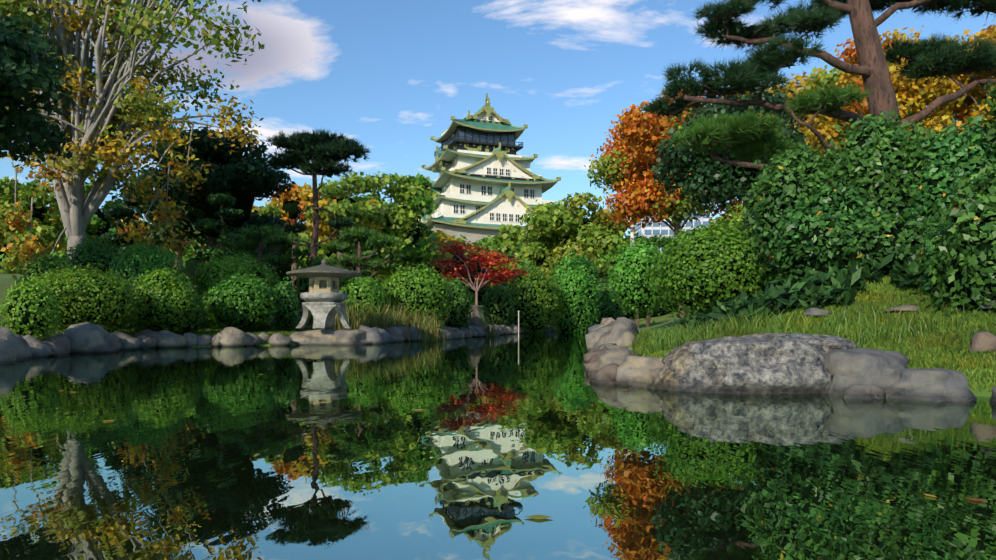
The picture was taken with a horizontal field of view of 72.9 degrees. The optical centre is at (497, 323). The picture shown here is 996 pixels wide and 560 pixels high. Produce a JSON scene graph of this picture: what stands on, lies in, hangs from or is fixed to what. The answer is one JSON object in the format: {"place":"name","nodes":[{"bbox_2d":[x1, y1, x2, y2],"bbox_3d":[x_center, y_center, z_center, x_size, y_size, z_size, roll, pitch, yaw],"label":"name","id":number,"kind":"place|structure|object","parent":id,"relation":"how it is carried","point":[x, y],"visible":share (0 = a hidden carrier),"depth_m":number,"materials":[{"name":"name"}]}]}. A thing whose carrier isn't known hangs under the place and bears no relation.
{"place":"outdoors","nodes":[
{"label":"outdoors","id":0,"kind":"place"},
{"bbox_2d":[174,241,190,281],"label":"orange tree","id":1,"kind":"object","parent":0,"point":[181,260],"depth_m":34.33,"materials":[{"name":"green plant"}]},
{"bbox_2d":[181,129,238,157],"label":"tree","id":2,"kind":"object","parent":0,"point":[189,130],"visible":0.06,"depth_m":27.90,"materials":[{"name":"green plant"}]},
{"bbox_2d":[0,330,995,559],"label":"pond water","id":3,"kind":"structure","parent":0,"point":[311,452],"depth_m":2.48,"materials":[{"name":"green liquid"}]},
{"bbox_2d":[21,355,987,518],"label":"floating leaves","id":4,"kind":"object","parent":3,"relation":"on","point":[538,516],"visible":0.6,"depth_m":1.94,"materials":[{"name":"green plant"}]},
{"bbox_2d":[842,384,885,399],"bbox_3d":[2.520,0.498,4.646,0.328,0.162,0.293,0,0,1],"label":"shore rock","id":5,"kind":"object","parent":3,"relation":"in","point":[864,392],"visible":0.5,"depth_m":4.59,"materials":[{"name":"stone"}]},
{"bbox_2d":[0,274,995,396],"bbox_3d":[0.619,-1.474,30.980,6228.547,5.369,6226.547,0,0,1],"label":"ground","id":6,"kind":"structure","parent":0,"point":[7,279],"depth_m":15.77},
{"bbox_2d":[0,278,65,340],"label":"clipped shrub","id":7,"kind":"object","parent":6,"relation":"on","point":[29,310],"visible":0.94,"depth_m":10.47,"materials":[{"name":"green plant"}]},
{"bbox_2d":[0,176,66,273],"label":"tree","id":8,"kind":"object","parent":6,"relation":"on","point":[25,194],"visible":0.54,"depth_m":33.54,"materials":[{"name":"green plant"}]},
{"bbox_2d":[0,11,76,167],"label":"tree","id":9,"kind":"object","parent":6,"relation":"on","point":[30,71],"visible":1,"depth_m":13.60,"materials":[{"name":"green plant"}]},
{"bbox_2d":[13,246,75,324],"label":"clipped shrub","id":10,"kind":"object","parent":6,"relation":"on","point":[37,265],"visible":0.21,"depth_m":15.41,"materials":[{"name":"green plant"}]},
{"bbox_2d":[22,261,149,332],"bbox_3d":[-8.222,-0.418,13.337,2.323,1.629,2.264,0,0,-22],"label":"clipped shrub","id":11,"kind":"object","parent":6,"relation":"on","point":[101,300],"visible":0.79,"depth_m":12.90,"materials":[{"name":"green plant"}]},
{"bbox_2d":[56,231,125,276],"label":"clipped shrub","id":12,"kind":"object","parent":6,"relation":"on","point":[91,252],"visible":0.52,"depth_m":17.35,"materials":[{"name":"green plant"}]},
{"bbox_2d":[47,182,138,253],"bbox_3d":[-24.602,-4.977,40.604,5.351,6.798,5.303,0,0,1],"label":"tree","id":13,"kind":"object","parent":6,"relation":"on","point":[99,222],"visible":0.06,"depth_m":39.79,"materials":[{"name":"green plant"}]},
{"bbox_2d":[104,277,144,331],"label":"clipped shrub","id":14,"kind":"object","parent":6,"relation":"on","point":[130,329],"visible":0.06,"depth_m":15.46,"materials":[{"name":"green plant"}]},
{"bbox_2d":[99,186,159,253],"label":"niwaki pine","id":15,"kind":"object","parent":6,"relation":"on","point":[117,213],"visible":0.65,"depth_m":23.96,"materials":[{"name":"green plant"}]},
{"bbox_2d":[0,0,264,281],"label":"zelkova tree","id":16,"kind":"object","parent":6,"relation":"on","point":[108,120],"visible":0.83,"depth_m":19.70,"materials":[{"name":"yellow plant"}]},
{"bbox_2d":[0,322,291,363],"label":"shore rocks","id":17,"kind":"object","parent":6,"relation":"on","point":[86,338],"depth_m":11.71,"materials":[{"name":"stone"}]},
{"bbox_2d":[106,238,191,330],"bbox_3d":[-8.747,-0.856,16.646,2.144,2.529,1.931,0,0,1],"label":"clipped shrub","id":18,"kind":"object","parent":6,"relation":"on","point":[137,260],"visible":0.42,"depth_m":16.31,"materials":[{"name":"green plant"}]},
{"bbox_2d":[127,266,203,334],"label":"clipped shrub","id":19,"kind":"object","parent":6,"relation":"on","point":[168,298],"visible":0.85,"depth_m":14.56,"materials":[{"name":"green plant"}]},
{"bbox_2d":[169,292,207,334],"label":"clipped shrub","id":20,"kind":"object","parent":6,"relation":"on","point":[198,319],"visible":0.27,"depth_m":15.35,"materials":[{"name":"green plant"}]},
{"bbox_2d":[112,124,295,263],"bbox_3d":[-12.071,-4.589,28.347,7.387,7.214,7.185,0,0,1],"label":"dark evergreen tree","id":21,"kind":"object","parent":6,"relation":"on","point":[245,179],"visible":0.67,"depth_m":26.96,"materials":[{"name":"green plant"}]},
{"bbox_2d":[49,312,358,343],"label":"shore lawn","id":22,"kind":"structure","parent":6,"relation":"on","point":[212,331],"depth_m":17.12,"materials":[{"name":"green plant"}]},
{"bbox_2d":[190,192,255,264],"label":"niwaki pine","id":23,"kind":"object","parent":6,"relation":"on","point":[206,225],"visible":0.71,"depth_m":22.99,"materials":[{"name":"green plant"}]},
{"bbox_2d":[191,247,282,323],"bbox_3d":[-7.223,-0.905,18.635,2.714,2.327,2.447,0,0,1],"label":"clipped shrub","id":24,"kind":"object","parent":6,"relation":"on","point":[213,270],"visible":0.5,"depth_m":18.04,"materials":[{"name":"green plant"}]},
{"bbox_2d":[199,271,282,332],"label":"clipped shrub","id":25,"kind":"object","parent":6,"relation":"on","point":[240,303],"visible":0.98,"depth_m":16.65,"materials":[{"name":"green plant"}]},
{"bbox_2d":[251,204,281,268],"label":"tree","id":26,"kind":"object","parent":6,"relation":"on","point":[269,210],"visible":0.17,"depth_m":37.61,"materials":[{"name":"green plant"}]},
{"bbox_2d":[221,224,313,278],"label":"pine","id":27,"kind":"object","parent":6,"relation":"on","point":[270,235],"visible":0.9,"depth_m":21.03,"materials":[{"name":"green plant"}]},
{"bbox_2d":[271,277,300,332],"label":"clipped shrub","id":28,"kind":"object","parent":6,"relation":"on","point":[287,302],"visible":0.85,"depth_m":17.75,"materials":[{"name":"green plant"}]},
{"bbox_2d":[265,182,312,292],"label":"orange tree","id":29,"kind":"object","parent":6,"relation":"on","point":[293,207],"visible":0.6,"depth_m":45.67,"materials":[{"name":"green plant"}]},
{"bbox_2d":[259,128,371,259],"bbox_3d":[-6.502,-3.674,24.113,4.295,6.834,2.822,0,0,1],"label":"tall pine","id":30,"kind":"object","parent":6,"relation":"on","point":[323,152],"visible":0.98,"depth_m":23.88,"materials":[{"name":"green plant"}]},
{"bbox_2d":[289,253,349,324],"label":"clipped shrub","id":31,"kind":"object","parent":6,"relation":"on","point":[302,283],"visible":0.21,"depth_m":21.75,"materials":[{"name":"green plant"}]},
{"bbox_2d":[288,329,372,344],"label":"stone slab","id":32,"kind":"structure","parent":6,"relation":"on","point":[334,337],"depth_m":16.17,"materials":[{"name":"stone"}]},
{"bbox_2d":[286,258,360,327],"bbox_3d":[-4.261,-0.749,16.540,1.790,1.720,1.790,0,0,1],"label":"stone lantern","id":33,"kind":"object","parent":32,"relation":"on","point":[324,299],"visible":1,"depth_m":16.21,"materials":[{"name":"stone"}]},
{"bbox_2d":[0,206,676,318],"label":"treeline","id":34,"kind":"object","parent":6,"relation":"on","point":[434,236],"visible":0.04,"depth_m":63.84,"materials":[{"name":"green plant"}]},
{"bbox_2d":[298,172,387,268],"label":"yellow green tree","id":35,"kind":"object","parent":6,"relation":"on","point":[340,202],"visible":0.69,"depth_m":41.04,"materials":[{"name":"green plant"}]},
{"bbox_2d":[324,226,404,279],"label":"pine","id":36,"kind":"object","parent":6,"relation":"on","point":[359,237],"visible":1,"depth_m":21.50,"materials":[{"name":"green plant"}]},
{"bbox_2d":[339,273,390,322],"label":"clipped shrub","id":37,"kind":"object","parent":6,"relation":"on","point":[364,289],"visible":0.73,"depth_m":19.46,"materials":[{"name":"green plant"}]},
{"bbox_2d":[355,199,382,279],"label":"yellow tree","id":38,"kind":"object","parent":6,"relation":"on","point":[372,201],"depth_m":51.83,"materials":[{"name":"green plant"}]},
{"bbox_2d":[355,250,383,284],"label":"niwaki pine","id":39,"kind":"object","parent":6,"relation":"on","point":[366,272],"visible":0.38,"depth_m":23.83,"materials":[{"name":"green plant"}]},
{"bbox_2d":[349,171,441,278],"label":"green tree","id":40,"kind":"object","parent":6,"relation":"on","point":[403,223],"visible":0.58,"depth_m":54.68,"materials":[{"name":"green plant"}]},
{"bbox_2d":[304,299,506,341],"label":"reeds","id":41,"kind":"object","parent":6,"relation":"on","point":[400,319],"depth_m":19.68,"materials":[{"name":"green plant"}]},
{"bbox_2d":[391,173,438,212],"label":"green tree","id":42,"kind":"object","parent":6,"relation":"on","point":[421,180],"visible":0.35,"depth_m":73.92,"materials":[{"name":"green plant"}]},
{"bbox_2d":[379,261,455,330],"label":"clipped shrub","id":43,"kind":"object","parent":6,"relation":"on","point":[424,291],"visible":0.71,"depth_m":20.87,"materials":[{"name":"green plant"}]},
{"bbox_2d":[435,230,458,244],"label":"tree","id":44,"kind":"object","parent":6,"relation":"on","point":[448,237],"visible":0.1,"depth_m":88.86,"materials":[{"name":"yellow plant"}]},
{"bbox_2d":[441,277,474,329],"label":"clipped shrub","id":45,"kind":"object","parent":6,"relation":"on","point":[460,312],"visible":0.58,"depth_m":24.17,"materials":[{"name":"green plant"}]},
{"bbox_2d":[463,304,482,326],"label":"standing rock","id":46,"kind":"object","parent":6,"relation":"on","point":[476,311],"visible":0.23,"depth_m":26.89,"materials":[{"name":"grey stone"}]},
{"bbox_2d":[359,323,589,343],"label":"shore rocks","id":47,"kind":"object","parent":6,"relation":"on","point":[375,335],"depth_m":19.74,"materials":[{"name":"stone"}]},
{"bbox_2d":[451,234,498,253],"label":"tree","id":48,"kind":"object","parent":6,"relation":"on","point":[491,245],"visible":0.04,"depth_m":92.39,"materials":[{"name":"green plant"}]},
{"bbox_2d":[427,239,528,306],"bbox_3d":[-0.913,-1.695,30.312,4.640,3.983,3.752,0,0,1],"label":"red maple tree","id":49,"kind":"object","parent":6,"relation":"on","point":[459,271],"visible":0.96,"depth_m":29.95,"materials":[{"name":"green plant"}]},
{"bbox_2d":[418,93,568,243],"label":"japanese castle","id":50,"kind":"structure","parent":6,"relation":"on","point":[486,182],"depth_m":149.94,"materials":[{"name":"paint"}]},
{"bbox_2d":[481,282,517,325],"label":"clipped shrub","id":51,"kind":"object","parent":6,"relation":"on","point":[498,300],"visible":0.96,"depth_m":32.54,"materials":[{"name":"green plant"}]},
{"bbox_2d":[476,223,539,258],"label":"tree","id":52,"kind":"object","parent":6,"relation":"on","point":[505,240],"visible":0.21,"depth_m":101.91,"materials":[{"name":"green plant"}]},
{"bbox_2d":[500,259,567,332],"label":"clipped shrub","id":53,"kind":"object","parent":6,"relation":"on","point":[536,296],"visible":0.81,"depth_m":34.92,"materials":[{"name":"green plant"}]},
{"bbox_2d":[511,241,556,269],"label":"tree","id":54,"kind":"object","parent":6,"relation":"on","point":[530,252],"visible":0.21,"depth_m":77.92,"materials":[{"name":"green plant"}]},
{"bbox_2d":[548,250,602,332],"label":"clipped shrub","id":55,"kind":"object","parent":6,"relation":"on","point":[578,282],"visible":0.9,"depth_m":37.49,"materials":[{"name":"green plant"}]},
{"bbox_2d":[519,192,655,314],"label":"tree","id":56,"kind":"object","parent":6,"relation":"on","point":[558,230],"visible":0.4,"depth_m":56.71,"materials":[{"name":"green plant"}]},
{"bbox_2d":[585,318,615,350],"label":"shore rocks","id":57,"kind":"object","parent":6,"relation":"on","point":[592,336],"depth_m":12.54,"materials":[{"name":"stone"}]},
{"bbox_2d":[589,363,618,383],"bbox_3d":[0.948,0.462,5.909,0.324,0.233,0.398,0,0,1],"label":"shore rock","id":58,"kind":"object","parent":6,"relation":"on","point":[605,374],"visible":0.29,"depth_m":5.80,"materials":[{"name":"grey stone"}]},
{"bbox_2d":[592,273,623,325],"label":"clipped shrub","id":59,"kind":"object","parent":6,"relation":"on","point":[608,307],"visible":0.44,"depth_m":42.09,"materials":[{"name":"green plant"}]},
{"bbox_2d":[591,242,629,315],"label":"tree","id":60,"kind":"object","parent":6,"relation":"on","point":[603,264],"visible":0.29,"depth_m":47.51,"materials":[{"name":"green plant"}]},
{"bbox_2d":[584,343,641,374],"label":"shore rocks","id":61,"kind":"object","parent":6,"relation":"on","point":[599,357],"depth_m":6.40,"materials":[{"name":"stone"}]},
{"bbox_2d":[592,317,639,348],"bbox_3d":[1.754,0.284,9.555,0.865,0.754,1.610,0,0,1],"label":"pointed rock","id":62,"kind":"object","parent":6,"relation":"on","point":[619,331],"visible":0.4,"depth_m":9.22,"materials":[{"name":"stone"}]},
{"bbox_2d":[628,218,634,247],"bbox_3d":[5.948,-3.164,29.854,0.800,4.550,0.693,0,0,1],"label":"park lamp post","id":63,"kind":"object","parent":6,"relation":"on","point":[631,233],"visible":0.06,"depth_m":29.78,"materials":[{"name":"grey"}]},
{"bbox_2d":[635,243,638,328],"bbox_3d":[8.301,-2.218,39.776,1.050,5.018,1.151,0,0,-44],"label":"trunk","id":64,"kind":"object","parent":6,"relation":"on","point":[637,321],"depth_m":39.72,"materials":[{"name":"plant"}]},
{"bbox_2d":[615,356,664,386],"bbox_3d":[1.239,0.421,5.726,0.497,0.299,0.545,0,0,1],"label":"shore rock","id":65,"kind":"object","parent":6,"relation":"on","point":[642,371],"visible":0.46,"depth_m":5.57,"materials":[{"name":"stone"}]},
{"bbox_2d":[607,238,673,322],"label":"mound shrub","id":66,"kind":"object","parent":6,"relation":"on","point":[630,292],"visible":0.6,"depth_m":14.56,"materials":[{"name":"green plant"}]},
{"bbox_2d":[637,231,672,326],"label":"tree","id":67,"kind":"object","parent":6,"relation":"on","point":[655,238],"visible":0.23,"depth_m":33.51,"materials":[{"name":"green plant"}]},
{"bbox_2d":[634,212,711,252],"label":"office block","id":68,"kind":"structure","parent":6,"relation":"on","point":[657,228],"depth_m":307.05,"materials":[{"name":"concrete"}]},
{"bbox_2d":[584,89,773,315],"bbox_3d":[6.497,-4.057,23.835,6.611,7.835,6.868,0,0,1],"label":"orange maple tree","id":69,"kind":"object","parent":6,"relation":"on","point":[627,162],"visible":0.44,"depth_m":23.26,"materials":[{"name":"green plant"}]},
{"bbox_2d":[635,216,788,320],"bbox_3d":[3.837,-0.863,11.434,2.897,2.058,2.630,0,0,1],"label":"mound shrub","id":70,"kind":"object","parent":6,"relation":"on","point":[706,268],"visible":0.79,"depth_m":10.69,"materials":[{"name":"green plant"}]},
{"bbox_2d":[709,202,743,234],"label":"tree","id":71,"kind":"object","parent":6,"relation":"on","point":[736,215],"visible":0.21,"depth_m":67.61,"materials":[{"name":"green plant"}]},
{"bbox_2d":[651,85,815,230],"bbox_3d":[5.957,-3.903,16.943,4.004,3.757,3.884,0,0,42],"label":"pine tree","id":72,"kind":"object","parent":6,"relation":"on","point":[719,180],"visible":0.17,"depth_m":16.20,"materials":[{"name":"green plant"}]},
{"bbox_2d":[647,336,833,393],"bbox_3d":[2.020,0.374,5.337,1.680,0.568,1.060,0,0,1],"label":"boulder","id":73,"kind":"object","parent":6,"relation":"on","point":[741,365],"visible":0.5,"depth_m":4.96,"materials":[{"name":"grey stone"}]},
{"bbox_2d":[722,65,857,157],"bbox_3d":[14.087,-6.553,31.808,7.141,10.711,6.804,0,0,1],"label":"tree","id":74,"kind":"object","parent":6,"relation":"on","point":[822,78],"visible":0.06,"depth_m":30.01,"materials":[{"name":"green plant"}]},
{"bbox_2d":[741,138,840,286],"bbox_3d":[4.378,-1.376,9.370,1.982,2.389,1.323,0,0,1],"label":"camellia hedge","id":75,"kind":"object","parent":6,"relation":"on","point":[775,189],"visible":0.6,"depth_m":9.23,"materials":[{"name":"green plant"}]},
{"bbox_2d":[621,273,995,391],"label":"lawn bank","id":76,"kind":"structure","parent":6,"relation":"on","point":[920,354],"depth_m":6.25,"materials":[{"name":"green plant"}]},
{"bbox_2d":[679,225,940,330],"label":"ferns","id":77,"kind":"object","parent":6,"relation":"on","point":[842,287],"visible":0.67,"depth_m":7.64,"materials":[{"name":"green plant"}]},
{"bbox_2d":[638,0,995,170],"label":"red pine","id":78,"kind":"object","parent":6,"relation":"on","point":[751,137],"visible":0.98,"depth_m":10.71,"materials":[{"name":"green plant"}]},
{"bbox_2d":[803,308,831,315],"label":"rock","id":79,"kind":"object","parent":6,"relation":"on","point":[810,311],"visible":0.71,"depth_m":7.12,"materials":[{"name":"grey stone"}]},
{"bbox_2d":[760,183,897,287],"bbox_3d":[4.338,-1.011,8.661,1.936,1.604,1.308,0,0,1],"label":"camellia hedge","id":80,"kind":"object","parent":6,"relation":"on","point":[812,241],"visible":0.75,"depth_m":8.31,"materials":[{"name":"green plant"}]},
{"bbox_2d":[757,126,979,287],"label":"yellow hedge leaves","id":81,"kind":"object","parent":80,"relation":"on","point":[920,187],"visible":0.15,"depth_m":8.05,"materials":[{"name":"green plant"}]},
{"bbox_2d":[823,347,909,394],"bbox_3d":[2.709,0.376,5.172,0.796,0.390,0.989,0,0,1],"label":"shore rock","id":82,"kind":"object","parent":6,"relation":"on","point":[847,368],"visible":0.48,"depth_m":4.83,"materials":[{"name":"grey stone"}]},
{"bbox_2d":[807,103,942,218],"bbox_3d":[5.042,-1.579,8.889,2.154,2.595,1.411,0,0,1],"label":"camellia hedge","id":83,"kind":"object","parent":6,"relation":"on","point":[875,158],"visible":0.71,"depth_m":8.42,"materials":[{"name":"green plant"}]},
{"bbox_2d":[831,206,939,282],"bbox_3d":[4.748,-0.801,8.086,1.465,1.169,0.938,0,0,1],"label":"camellia hedge","id":84,"kind":"object","parent":6,"relation":"on","point":[906,231],"visible":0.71,"depth_m":7.87,"materials":[{"name":"green plant"}]},
{"bbox_2d":[798,25,985,155],"bbox_3d":[15.553,-6.768,26.511,5.441,9.927,6.412,0,0,-16],"label":"tree","id":85,"kind":"object","parent":6,"relation":"on","point":[912,96],"visible":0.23,"depth_m":25.13,"materials":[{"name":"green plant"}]},
{"bbox_2d":[885,305,920,310],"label":"rock","id":86,"kind":"object","parent":6,"relation":"on","point":[907,307],"visible":0.67,"depth_m":6.81,"materials":[{"name":"stone"}]},
{"bbox_2d":[880,368,976,401],"bbox_3d":[2.957,0.457,4.684,0.628,0.308,0.595,0,0,44],"label":"shore rock","id":87,"kind":"object","parent":6,"relation":"on","point":[934,384],"visible":0.65,"depth_m":4.49,"materials":[{"name":"grey stone"}]},
{"bbox_2d":[909,214,949,297],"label":"camellia hedge","id":88,"kind":"object","parent":6,"relation":"on","point":[926,287],"visible":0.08,"depth_m":7.02,"materials":[{"name":"green plant"}]},
{"bbox_2d":[898,112,995,218],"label":"camellia hedge","id":89,"kind":"object","parent":6,"relation":"on","point":[951,158],"visible":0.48,"depth_m":8.18,"materials":[{"name":"green plant"}]},
{"bbox_2d":[917,151,995,320],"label":"camellia hedge","id":90,"kind":"object","parent":6,"relation":"on","point":[970,266],"visible":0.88,"depth_m":6.35,"materials":[{"name":"green plant"}]},
{"bbox_2d":[926,20,995,131],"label":"tree","id":91,"kind":"object","parent":6,"relation":"on","point":[965,109],"visible":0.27,"depth_m":26.14,"materials":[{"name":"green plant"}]},
{"bbox_2d":[969,331,995,351],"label":"rock","id":92,"kind":"object","parent":6,"relation":"on","point":[982,340],"visible":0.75,"depth_m":5.43,"materials":[{"name":"grey stone"}]},
{"bbox_2d":[977,80,995,158],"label":"camellia hedge","id":93,"kind":"object","parent":6,"relation":"on","point":[991,103],"visible":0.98,"depth_m":8.00,"materials":[{"name":"green plant"}]},
{"bbox_2d":[980,300,994,308],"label":"rock","id":94,"kind":"object","parent":6,"relation":"on","point":[983,306],"visible":0.25,"depth_m":6.23,"materials":[{"name":"grey stone"}]},
{"bbox_2d":[989,386,995,402],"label":"shore rock","id":95,"kind":"object","parent":6,"relation":"on","point":[992,399],"visible":0.55,"depth_m":4.34,"materials":[{"name":"grey stone"}]},
{"bbox_2d":[0,0,995,237],"label":"sky","id":96,"kind":"structure","parent":0,"point":[391,76],"materials":[{"name":"blue"}]},
{"bbox_2d":[740,333,857,353],"bbox_3d":[2.373,0.168,5.425,0.998,0.188,0.730,0,0,1],"label":"rock","id":97,"kind":"object","parent":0,"point":[828,343],"visible":0.21,"depth_m":5.16,"materials":[{"name":"grey stone"}]}
]}

